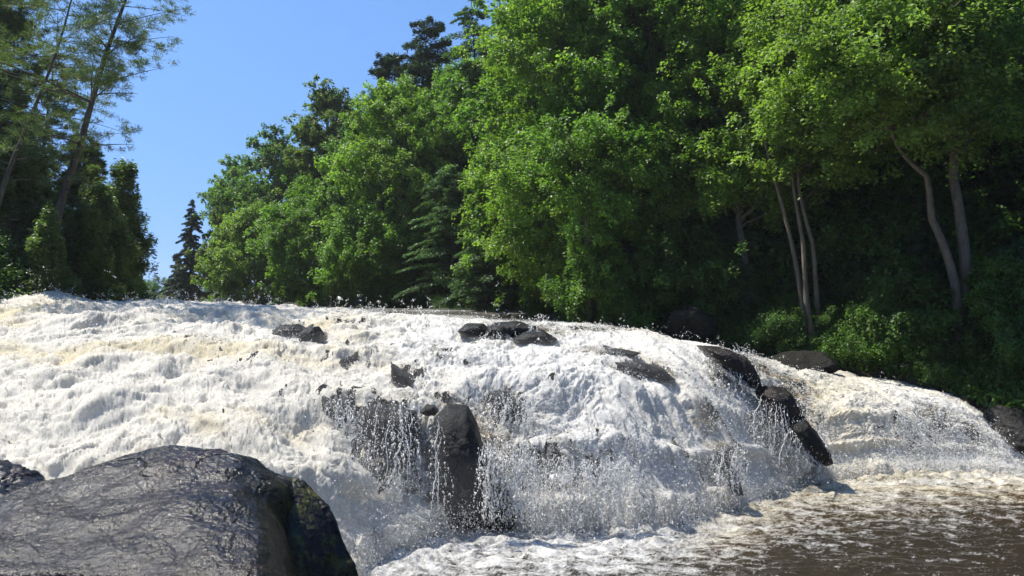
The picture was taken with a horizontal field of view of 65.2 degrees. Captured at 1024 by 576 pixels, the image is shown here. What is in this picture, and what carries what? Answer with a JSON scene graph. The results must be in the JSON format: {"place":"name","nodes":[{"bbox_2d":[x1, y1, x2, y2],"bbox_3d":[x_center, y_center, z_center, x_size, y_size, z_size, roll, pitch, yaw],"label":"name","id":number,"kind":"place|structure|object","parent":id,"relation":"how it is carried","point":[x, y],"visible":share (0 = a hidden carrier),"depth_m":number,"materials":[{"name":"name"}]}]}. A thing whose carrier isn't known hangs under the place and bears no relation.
{"place":"outdoors","nodes":[
{"label":"outdoors","id":0,"kind":"place"},
{"bbox_2d":[3,0,552,290],"label":"sky","id":1,"kind":"structure","parent":0,"point":[243,65],"materials":[{"name":"blue"}]},
{"bbox_2d":[308,307,562,325],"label":"river water","id":2,"kind":"structure","parent":0,"point":[498,315],"depth_m":27.66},
{"bbox_2d":[8,316,990,505],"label":"riverbed","id":3,"kind":"structure","parent":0,"point":[345,363],"depth_m":13.04,"materials":[{"name":"stone"}]},
{"bbox_2d":[272,324,305,338],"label":"river rock","id":4,"kind":"object","parent":3,"relation":"on","point":[296,329],"visible":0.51,"depth_m":15.24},
{"bbox_2d":[298,326,324,343],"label":"river rock","id":5,"kind":"object","parent":3,"relation":"on","point":[316,334],"visible":0.63,"depth_m":14.71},
{"bbox_2d":[321,396,355,433],"bbox_3d":[-2.567,2.042,11.812,0.467,0.925,0.738,0,-1,0],"label":"river rock","id":6,"kind":"object","parent":3,"relation":"on","point":[324,400],"visible":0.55,"depth_m":11.55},
{"bbox_2d":[354,404,420,489],"bbox_3d":[-1.810,2.384,11.702,0.955,1.344,0.943,0,-1,0],"label":"river rock","id":7,"kind":"object","parent":3,"relation":"on","point":[384,413],"visible":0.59,"depth_m":11.32,"materials":[{"name":"stone"}]},
{"bbox_2d":[391,364,414,387],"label":"river rock","id":8,"kind":"object","parent":3,"relation":"on","point":[403,379],"visible":0.87,"depth_m":12.97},
{"bbox_2d":[434,403,520,529],"bbox_3d":[-0.491,2.526,11.448,1.257,1.681,1.082,0,-1,0],"label":"river rock","id":9,"kind":"object","parent":3,"relation":"on","point":[457,425],"visible":0.81,"depth_m":11.05,"materials":[{"name":"stone"}]},
{"bbox_2d":[489,391,527,422],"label":"river rock","id":10,"kind":"object","parent":3,"relation":"on","point":[498,400],"visible":0.51,"depth_m":12.45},
{"bbox_2d":[487,321,537,336],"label":"river rock","id":11,"kind":"object","parent":3,"relation":"on","point":[510,328],"visible":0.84,"depth_m":16.27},
{"bbox_2d":[513,331,557,345],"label":"river rock","id":12,"kind":"object","parent":3,"relation":"on","point":[524,338],"visible":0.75,"depth_m":15.74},
{"bbox_2d":[615,361,675,380],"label":"river rock","id":13,"kind":"object","parent":3,"relation":"on","point":[660,373],"visible":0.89,"depth_m":13.79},
{"bbox_2d":[0,291,1023,575],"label":"waterfall water","id":14,"kind":"structure","parent":0,"point":[166,387],"depth_m":12.81,"materials":[{"name":"liquid"}]},
{"bbox_2d":[457,323,487,337],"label":"river rock","id":15,"kind":"object","parent":14,"relation":"in","point":[467,330],"visible":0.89,"depth_m":16.35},
{"bbox_2d":[0,266,1023,575],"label":"spray","id":16,"kind":"object","parent":14,"relation":"on","point":[854,466],"visible":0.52,"depth_m":13.16,"materials":[{"name":"white"}]},
{"bbox_2d":[604,348,640,356],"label":"river rock","id":17,"kind":"object","parent":14,"relation":"in","point":[627,353],"visible":0.79,"depth_m":14.54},
{"bbox_2d":[697,345,761,389],"bbox_3d":[4.043,1.498,14.877,1.140,0.862,1.027,0,-1,0],"label":"river rock","id":18,"kind":"object","parent":14,"relation":"in","point":[735,362],"visible":0.93,"depth_m":14.44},
{"bbox_2d":[716,452,743,495],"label":"river rock","id":19,"kind":"object","parent":14,"relation":"in","point":[740,490],"visible":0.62,"depth_m":12.24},
{"bbox_2d":[755,385,805,430],"bbox_3d":[4.852,2.263,14.461,0.851,0.976,0.921,0,-1,0],"label":"river rock","id":20,"kind":"object","parent":14,"relation":"in","point":[783,396],"visible":0.81,"depth_m":14.09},
{"bbox_2d":[785,417,832,465],"bbox_3d":[5.224,2.689,14.151,0.792,0.865,0.836,0,-1,0],"label":"river rock","id":21,"kind":"object","parent":14,"relation":"in","point":[805,431],"visible":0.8,"depth_m":13.80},
{"bbox_2d":[320,316,833,528],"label":"falling water","id":22,"kind":"structure","parent":0,"point":[532,489],"depth_m":11.14,"materials":[{"name":"white liquid"}]},
{"bbox_2d":[152,143,1023,412],"bbox_3d":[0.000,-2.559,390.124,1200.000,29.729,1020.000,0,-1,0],"label":"ground","id":23,"kind":"structure","parent":0,"point":[858,372],"depth_m":20.02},
{"bbox_2d":[0,148,20,264],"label":"cedar tree","id":24,"kind":"object","parent":23,"relation":"on","point":[3,213],"visible":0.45,"depth_m":20.33,"materials":[{"name":"plant"}]},
{"bbox_2d":[0,230,27,299],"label":"shrub","id":25,"kind":"object","parent":23,"relation":"on","point":[3,276],"visible":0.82,"depth_m":18.16,"materials":[{"name":"green plant"}]},
{"bbox_2d":[0,234,39,289],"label":"shrub","id":26,"kind":"object","parent":23,"relation":"on","point":[14,264],"visible":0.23,"depth_m":18.82,"materials":[{"name":"green plant"}]},
{"bbox_2d":[0,460,45,496],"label":"foreground boulder","id":27,"kind":"object","parent":23,"relation":"on","point":[13,477],"visible":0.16,"depth_m":6.87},
{"bbox_2d":[2,0,56,175],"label":"hemlock tree","id":28,"kind":"object","parent":23,"relation":"on","point":[34,63],"visible":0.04,"depth_m":26.40,"materials":[{"name":"plant"}]},
{"bbox_2d":[0,130,69,285],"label":"cedar tree","id":29,"kind":"object","parent":23,"relation":"on","point":[30,193],"visible":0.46,"depth_m":21.06,"materials":[{"name":"plant"}]},
{"bbox_2d":[0,0,81,221],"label":"pine tree","id":30,"kind":"object","parent":23,"relation":"on","point":[15,25],"visible":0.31,"depth_m":22.50,"materials":[{"name":"green plant"}]},
{"bbox_2d":[16,199,81,297],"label":"cedar tree","id":31,"kind":"object","parent":23,"relation":"on","point":[47,247],"visible":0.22,"depth_m":18.48,"materials":[{"name":"plant"}]},
{"bbox_2d":[18,43,89,210],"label":"pine tree","id":32,"kind":"object","parent":23,"relation":"on","point":[68,111],"visible":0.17,"depth_m":30.32,"materials":[{"name":"green plant"}]},
{"bbox_2d":[49,129,117,220],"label":"cedar tree","id":33,"kind":"object","parent":23,"relation":"on","point":[95,158],"visible":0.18,"depth_m":24.97,"materials":[{"name":"green plant"}]},
{"bbox_2d":[0,0,181,251],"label":"pine tree","id":34,"kind":"object","parent":23,"relation":"on","point":[94,47],"visible":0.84,"depth_m":19.30,"materials":[{"name":"green plant"}]},
{"bbox_2d":[60,198,126,301],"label":"cedar tree","id":35,"kind":"object","parent":23,"relation":"on","point":[88,257],"visible":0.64,"depth_m":21.75,"materials":[{"name":"plant"}]},
{"bbox_2d":[0,0,208,293],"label":"pine tree","id":36,"kind":"object","parent":23,"relation":"on","point":[63,193],"visible":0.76,"depth_m":19.80,"materials":[{"name":"green plant"}]},
{"bbox_2d":[78,176,142,300],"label":"cedar tree","id":37,"kind":"object","parent":23,"relation":"on","point":[125,253],"visible":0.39,"depth_m":23.76,"materials":[{"name":"plant"}]},
{"bbox_2d":[108,157,159,300],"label":"cedar tree","id":38,"kind":"object","parent":23,"relation":"on","point":[127,200],"visible":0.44,"depth_m":26.92,"materials":[{"name":"plant"}]},
{"bbox_2d":[157,256,194,298],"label":"spruce tree","id":39,"kind":"object","parent":23,"relation":"on","point":[167,284],"visible":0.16,"depth_m":65.60,"materials":[{"name":"plant"}]},
{"bbox_2d":[0,445,358,575],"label":"foreground boulder","id":40,"kind":"object","parent":23,"relation":"on","point":[174,510],"visible":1,"depth_m":4.47,"materials":[{"name":"stone"}]},
{"bbox_2d":[168,199,212,301],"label":"spruce tree","id":41,"kind":"object","parent":23,"relation":"on","point":[189,263],"visible":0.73,"depth_m":59.69,"materials":[{"name":"plant"}]},
{"bbox_2d":[184,205,243,300],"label":"broadleaf tree","id":42,"kind":"object","parent":23,"relation":"on","point":[217,219],"visible":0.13,"depth_m":54.27,"materials":[{"name":"green plant"}]},
{"bbox_2d":[193,153,273,301],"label":"broadleaf tree","id":43,"kind":"object","parent":23,"relation":"on","point":[231,171],"visible":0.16,"depth_m":61.35,"materials":[{"name":"green plant"}]},
{"bbox_2d":[190,199,289,304],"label":"broadleaf tree","id":44,"kind":"object","parent":23,"relation":"on","point":[226,262],"visible":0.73,"depth_m":44.98,"materials":[{"name":"green plant"}]},
{"bbox_2d":[197,122,315,303],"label":"broadleaf tree","id":45,"kind":"object","parent":23,"relation":"on","point":[278,169],"visible":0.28,"depth_m":51.79,"materials":[{"name":"green plant"}]},
{"bbox_2d":[242,174,362,306],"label":"broadleaf tree","id":46,"kind":"object","parent":23,"relation":"on","point":[275,236],"visible":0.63,"depth_m":38.62,"materials":[{"name":"green plant"}]},
{"bbox_2d":[271,73,371,306],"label":"broadleaf tree","id":47,"kind":"object","parent":23,"relation":"on","point":[326,105],"visible":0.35,"depth_m":45.31,"materials":[{"name":"green plant"}]},
{"bbox_2d":[311,112,417,307],"bbox_3d":[-7.487,-3.400,40.026,5.365,11.142,4.814,1,-2,-44],"label":"broadleaf tree","id":48,"kind":"object","parent":23,"relation":"on","point":[336,143],"visible":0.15,"depth_m":39.23,"materials":[{"name":"green plant"}]},
{"bbox_2d":[305,198,424,307],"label":"broadleaf tree","id":49,"kind":"object","parent":23,"relation":"on","point":[374,278],"visible":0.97,"depth_m":34.02,"materials":[{"name":"green plant"}]},
{"bbox_2d":[338,51,435,281],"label":"pine tree","id":50,"kind":"object","parent":23,"relation":"on","point":[387,62],"visible":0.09,"depth_m":41.76,"materials":[{"name":"green plant"}]},
{"bbox_2d":[309,70,468,283],"bbox_3d":[-5.417,-4.097,36.964,7.322,11.830,7.233,0,-1,0],"label":"broadleaf tree","id":51,"kind":"object","parent":23,"relation":"on","point":[383,106],"visible":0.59,"depth_m":35.84,"materials":[{"name":"green plant"}]},
{"bbox_2d":[368,15,466,292],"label":"pine tree","id":52,"kind":"object","parent":23,"relation":"on","point":[423,59],"visible":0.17,"depth_m":40.24,"materials":[{"name":"green plant"}]},
{"bbox_2d":[413,289,442,307],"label":"shrub","id":53,"kind":"object","parent":23,"relation":"on","point":[424,296],"visible":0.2,"depth_m":33.31,"materials":[{"name":"green plant"}]},
{"bbox_2d":[390,164,479,308],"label":"hemlock tree","id":54,"kind":"object","parent":23,"relation":"on","point":[451,229],"visible":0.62,"depth_m":32.64,"materials":[{"name":"plant"}]},
{"bbox_2d":[377,64,496,273],"bbox_3d":[-2.620,-4.798,38.048,7.457,11.749,7.279,0,-1,0],"label":"broadleaf tree","id":55,"kind":"object","parent":23,"relation":"on","point":[453,98],"visible":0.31,"depth_m":36.54,"materials":[{"name":"green plant"}]},
{"bbox_2d":[405,0,509,301],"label":"hemlock tree","id":56,"kind":"object","parent":23,"relation":"on","point":[467,14],"visible":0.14,"depth_m":37.75,"materials":[{"name":"plant"}]},
{"bbox_2d":[440,189,522,311],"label":"hemlock tree","id":57,"kind":"object","parent":23,"relation":"on","point":[482,293],"visible":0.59,"depth_m":29.15,"materials":[{"name":"plant"}]},
{"bbox_2d":[444,25,544,268],"bbox_3d":[0.363,-5.544,33.283,6.334,12.755,7.666,0,-1,0],"label":"broadleaf tree","id":58,"kind":"object","parent":23,"relation":"on","point":[483,171],"visible":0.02,"depth_m":33.39,"materials":[{"name":"green plant"}]},
{"bbox_2d":[450,104,549,307],"bbox_3d":[-0.070,-2.809,30.079,4.437,8.400,3.934,0,-1,0],"label":"broadleaf tree","id":59,"kind":"object","parent":23,"relation":"on","point":[479,184],"visible":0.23,"depth_m":29.25,"materials":[{"name":"green plant"}]},
{"bbox_2d":[516,292,550,316],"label":"shrub","id":60,"kind":"object","parent":23,"relation":"on","point":[528,305],"visible":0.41,"depth_m":27.48,"materials":[{"name":"green plant"}]},
{"bbox_2d":[451,0,663,316],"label":"broadleaf tree","id":61,"kind":"object","parent":23,"relation":"on","point":[547,15],"visible":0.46,"depth_m":26.15,"materials":[{"name":"green plant"}]},
{"bbox_2d":[436,0,735,275],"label":"broadleaf tree","id":62,"kind":"object","parent":23,"relation":"on","point":[462,111],"visible":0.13,"depth_m":27.43,"materials":[{"name":"green plant"}]},
{"bbox_2d":[454,0,720,229],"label":"broadleaf tree","id":63,"kind":"object","parent":23,"relation":"on","point":[479,89],"visible":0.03,"depth_m":30.96,"materials":[{"name":"green plant"}]},
{"bbox_2d":[487,45,712,322],"bbox_3d":[2.481,-2.779,24.749,6.443,9.347,6.639,0,-1,0],"label":"broadleaf tree","id":64,"kind":"object","parent":23,"relation":"on","point":[577,128],"visible":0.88,"depth_m":23.27,"materials":[{"name":"green plant"}]},
{"bbox_2d":[537,230,664,331],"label":"sapling","id":65,"kind":"object","parent":23,"relation":"on","point":[621,308],"visible":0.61,"depth_m":23.18,"materials":[{"name":"green plant"}]},
{"bbox_2d":[530,0,737,213],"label":"broadleaf tree","id":66,"kind":"object","parent":23,"relation":"on","point":[588,57],"visible":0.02,"depth_m":27.20,"materials":[{"name":"green plant"}]},
{"bbox_2d":[548,0,734,191],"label":"broadleaf tree","id":67,"kind":"object","parent":23,"relation":"on","point":[617,28],"visible":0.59,"depth_m":24.96,"materials":[{"name":"green plant"}]},
{"bbox_2d":[646,294,691,335],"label":"shrub","id":68,"kind":"object","parent":23,"relation":"on","point":[665,332],"visible":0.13,"depth_m":23.20,"materials":[{"name":"green plant"}]},
{"bbox_2d":[592,74,755,312],"bbox_3d":[4.773,-2.615,24.983,4.844,7.908,4.484,0,-1,0],"label":"broadleaf tree","id":69,"kind":"object","parent":23,"relation":"on","point":[677,111],"visible":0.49,"depth_m":23.86,"materials":[{"name":"green plant"}]},
{"bbox_2d":[666,306,718,342],"bbox_3d":[4.940,1.033,21.884,1.393,1.081,1.348,0,-1,17],"label":"bank boulder","id":70,"kind":"object","parent":23,"relation":"on","point":[701,324],"visible":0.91,"depth_m":21.47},
{"bbox_2d":[615,219,772,335],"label":"sapling","id":71,"kind":"object","parent":23,"relation":"on","point":[677,271],"visible":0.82,"depth_m":22.86,"materials":[{"name":"green plant"}]},
{"bbox_2d":[620,0,774,230],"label":"broadleaf tree","id":72,"kind":"object","parent":23,"relation":"on","point":[678,64],"visible":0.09,"depth_m":25.05,"materials":[{"name":"green plant"}]},
{"bbox_2d":[394,236,1023,409],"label":"undergrowth","id":73,"kind":"object","parent":23,"relation":"on","point":[977,377],"visible":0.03,"depth_m":18.77,"materials":[{"name":"green plant"}]},
{"bbox_2d":[623,0,829,312],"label":"broadleaf tree","id":74,"kind":"object","parent":23,"relation":"on","point":[742,178],"visible":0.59,"depth_m":22.99,"materials":[{"name":"green plant"}]},
{"bbox_2d":[685,213,767,305],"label":"hemlock tree","id":75,"kind":"object","parent":23,"relation":"on","point":[728,233],"visible":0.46,"depth_m":23.63,"materials":[{"name":"plant"}]},
{"bbox_2d":[684,131,795,258],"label":"broadleaf tree","id":76,"kind":"object","parent":23,"relation":"on","point":[746,208],"depth_m":24.79,"materials":[{"name":"green plant"}]},
{"bbox_2d":[619,13,871,188],"bbox_3d":[7.772,-7.639,28.338,10.041,13.497,8.785,1,-1,-37],"label":"broadleaf tree","id":77,"kind":"object","parent":23,"relation":"on","point":[690,125],"visible":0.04,"depth_m":26.67,"materials":[{"name":"green plant"}]},
{"bbox_2d":[734,306,764,332],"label":"shrub","id":78,"kind":"object","parent":23,"relation":"on","point":[745,315],"visible":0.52,"depth_m":22.65,"materials":[{"name":"green plant"}]},
{"bbox_2d":[720,316,779,356],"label":"shrub","id":79,"kind":"object","parent":23,"relation":"on","point":[730,332],"visible":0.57,"depth_m":21.51,"materials":[{"name":"green plant"}]},
{"bbox_2d":[730,242,790,306],"bbox_3d":[7.204,-0.286,24.173,2.631,2.319,2.707,-1,-1,29],"label":"shrub","id":80,"kind":"object","parent":23,"relation":"on","point":[767,278],"visible":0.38,"depth_m":23.40,"materials":[{"name":"green plant"}]},
{"bbox_2d":[687,128,865,288],"bbox_3d":[8.736,-2.281,25.480,6.230,5.196,6.163,1,-2,-44],"label":"shrub","id":81,"kind":"object","parent":23,"relation":"on","point":[765,241],"visible":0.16,"depth_m":23.11,"materials":[{"name":"green plant"}]},
{"bbox_2d":[737,304,818,353],"bbox_3d":[7.069,1.236,21.380,2.090,1.690,1.422,0,-1,18],"label":"shrub","id":82,"kind":"object","parent":23,"relation":"on","point":[774,320],"visible":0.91,"depth_m":21.11,"materials":[{"name":"green plant"}]},
{"bbox_2d":[757,291,801,324],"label":"shrub","id":83,"kind":"object","parent":23,"relation":"on","point":[788,300],"visible":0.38,"depth_m":22.27,"materials":[{"name":"green plant"}]},
{"bbox_2d":[757,253,823,307],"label":"shrub","id":84,"kind":"object","parent":23,"relation":"on","point":[786,271],"visible":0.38,"depth_m":23.41,"materials":[{"name":"green plant"}]},
{"bbox_2d":[765,350,837,375],"bbox_3d":[6.983,1.818,19.261,1.466,0.615,1.983,1,-1,-33],"label":"bank boulder","id":85,"kind":"object","parent":23,"relation":"on","point":[805,359],"visible":0.6,"depth_m":18.82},
{"bbox_2d":[707,0,923,343],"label":"broadleaf tree","id":86,"kind":"object","parent":23,"relation":"on","point":[779,134],"visible":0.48,"depth_m":21.18,"materials":[{"name":"green plant"}]},
{"bbox_2d":[724,140,908,277],"bbox_3d":[9.549,-2.542,24.310,6.125,5.108,6.058,0,-1,-17],"label":"shrub","id":87,"kind":"object","parent":23,"relation":"on","point":[837,193],"visible":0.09,"depth_m":22.70,"materials":[{"name":"green plant"}]},
{"bbox_2d":[801,302,855,346],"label":"shrub","id":88,"kind":"object","parent":23,"relation":"on","point":[823,318],"visible":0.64,"depth_m":20.97,"materials":[{"name":"green plant"}]},
{"bbox_2d":[809,280,848,313],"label":"shrub","id":89,"kind":"object","parent":23,"relation":"on","point":[823,292],"visible":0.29,"depth_m":22.18,"materials":[{"name":"green plant"}]},
{"bbox_2d":[766,189,894,299],"bbox_3d":[9.021,-0.990,23.356,4.110,3.465,4.155,1,-1,-32],"label":"shrub","id":90,"kind":"object","parent":23,"relation":"on","point":[840,267],"visible":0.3,"depth_m":22.22,"materials":[{"name":"green plant"}]},
{"bbox_2d":[810,266,888,330],"bbox_3d":[9.178,0.453,21.545,2.387,2.012,2.413,-1,-1,28],"label":"shrub","id":91,"kind":"object","parent":23,"relation":"on","point":[861,292],"visible":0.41,"depth_m":21.14,"materials":[{"name":"green plant"}]},
{"bbox_2d":[815,296,888,364],"bbox_3d":[8.921,1.169,20.448,2.205,1.944,2.269,1,-1,-25],"label":"shrub","id":92,"kind":"object","parent":23,"relation":"on","point":[859,315],"visible":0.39,"depth_m":20.12,"materials":[{"name":"green plant"}]},
{"bbox_2d":[743,0,1023,324],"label":"broadleaf tree","id":93,"kind":"object","parent":23,"relation":"on","point":[1010,111],"visible":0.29,"depth_m":18.26,"materials":[{"name":"green plant"}]},
{"bbox_2d":[744,0,1023,348],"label":"broadleaf tree","id":94,"kind":"object","parent":23,"relation":"on","point":[821,87],"visible":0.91,"depth_m":17.67,"materials":[{"name":"green plant"}]},
{"bbox_2d":[837,295,932,363],"bbox_3d":[9.434,1.032,19.690,2.159,1.903,2.221,0,-1,-20],"label":"shrub","id":95,"kind":"object","parent":23,"relation":"on","point":[872,352],"visible":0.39,"depth_m":19.47,"materials":[{"name":"green plant"}]},
{"bbox_2d":[840,249,963,357],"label":"sapling","id":96,"kind":"object","parent":23,"relation":"on","point":[897,283],"visible":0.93,"depth_m":19.19,"materials":[{"name":"green plant"}]},
{"bbox_2d":[873,187,980,286],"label":"hemlock tree","id":97,"kind":"object","parent":23,"relation":"on","point":[917,248],"visible":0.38,"depth_m":21.13,"materials":[{"name":"plant"}]},
{"bbox_2d":[868,113,1023,209],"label":"shrub","id":98,"kind":"object","parent":23,"relation":"on","point":[997,170],"visible":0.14,"depth_m":22.52,"materials":[{"name":"green plant"}]},
{"bbox_2d":[913,338,980,390],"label":"shrub","id":99,"kind":"object","parent":23,"relation":"on","point":[940,372],"visible":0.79,"depth_m":18.35,"materials":[{"name":"green plant"}]},
{"bbox_2d":[875,176,1023,261],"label":"sapling","id":100,"kind":"object","parent":23,"relation":"on","point":[971,204],"visible":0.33,"depth_m":21.57,"materials":[{"name":"green plant"}]},
{"bbox_2d":[937,59,1023,251],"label":"shrub","id":101,"kind":"object","parent":23,"relation":"on","point":[1015,188],"visible":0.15,"depth_m":22.38,"materials":[{"name":"green plant"}]},
{"bbox_2d":[938,124,1023,219],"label":"shrub","id":102,"kind":"object","parent":23,"relation":"on","point":[999,197],"visible":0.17,"depth_m":23.11,"materials":[{"name":"green plant"}]},
{"bbox_2d":[943,0,1023,174],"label":"broadleaf tree","id":103,"kind":"object","parent":23,"relation":"on","point":[1011,143],"visible":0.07,"depth_m":21.71,"materials":[{"name":"green plant"}]},
{"bbox_2d":[947,248,1023,355],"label":"sapling","id":104,"kind":"object","parent":23,"relation":"on","point":[1010,279],"visible":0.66,"depth_m":18.20,"materials":[{"name":"green plant"}]},
{"bbox_2d":[964,238,1023,321],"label":"hemlock tree","id":105,"kind":"object","parent":23,"relation":"on","point":[1015,246],"visible":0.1,"depth_m":18.99,"materials":[{"name":"plant"}]},
{"bbox_2d":[970,299,1023,372],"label":"shrub","id":106,"kind":"object","parent":23,"relation":"on","point":[1003,341],"visible":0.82,"depth_m":17.34,"materials":[{"name":"green plant"}]},
{"bbox_2d":[983,405,1023,454],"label":"bank boulder","id":107,"kind":"object","parent":23,"relation":"on","point":[1010,421],"visible":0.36,"depth_m":16.10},
{"bbox_2d":[991,337,1023,379],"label":"shrub","id":108,"kind":"object","parent":23,"relation":"on","point":[1013,365],"visible":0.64,"depth_m":17.22,"materials":[{"name":"green plant"}]},
{"bbox_2d":[364,467,1023,575],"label":"pool water","id":109,"kind":"structure","parent":0,"point":[956,524],"depth_m":10.72,"materials":[{"name":"liquid"}]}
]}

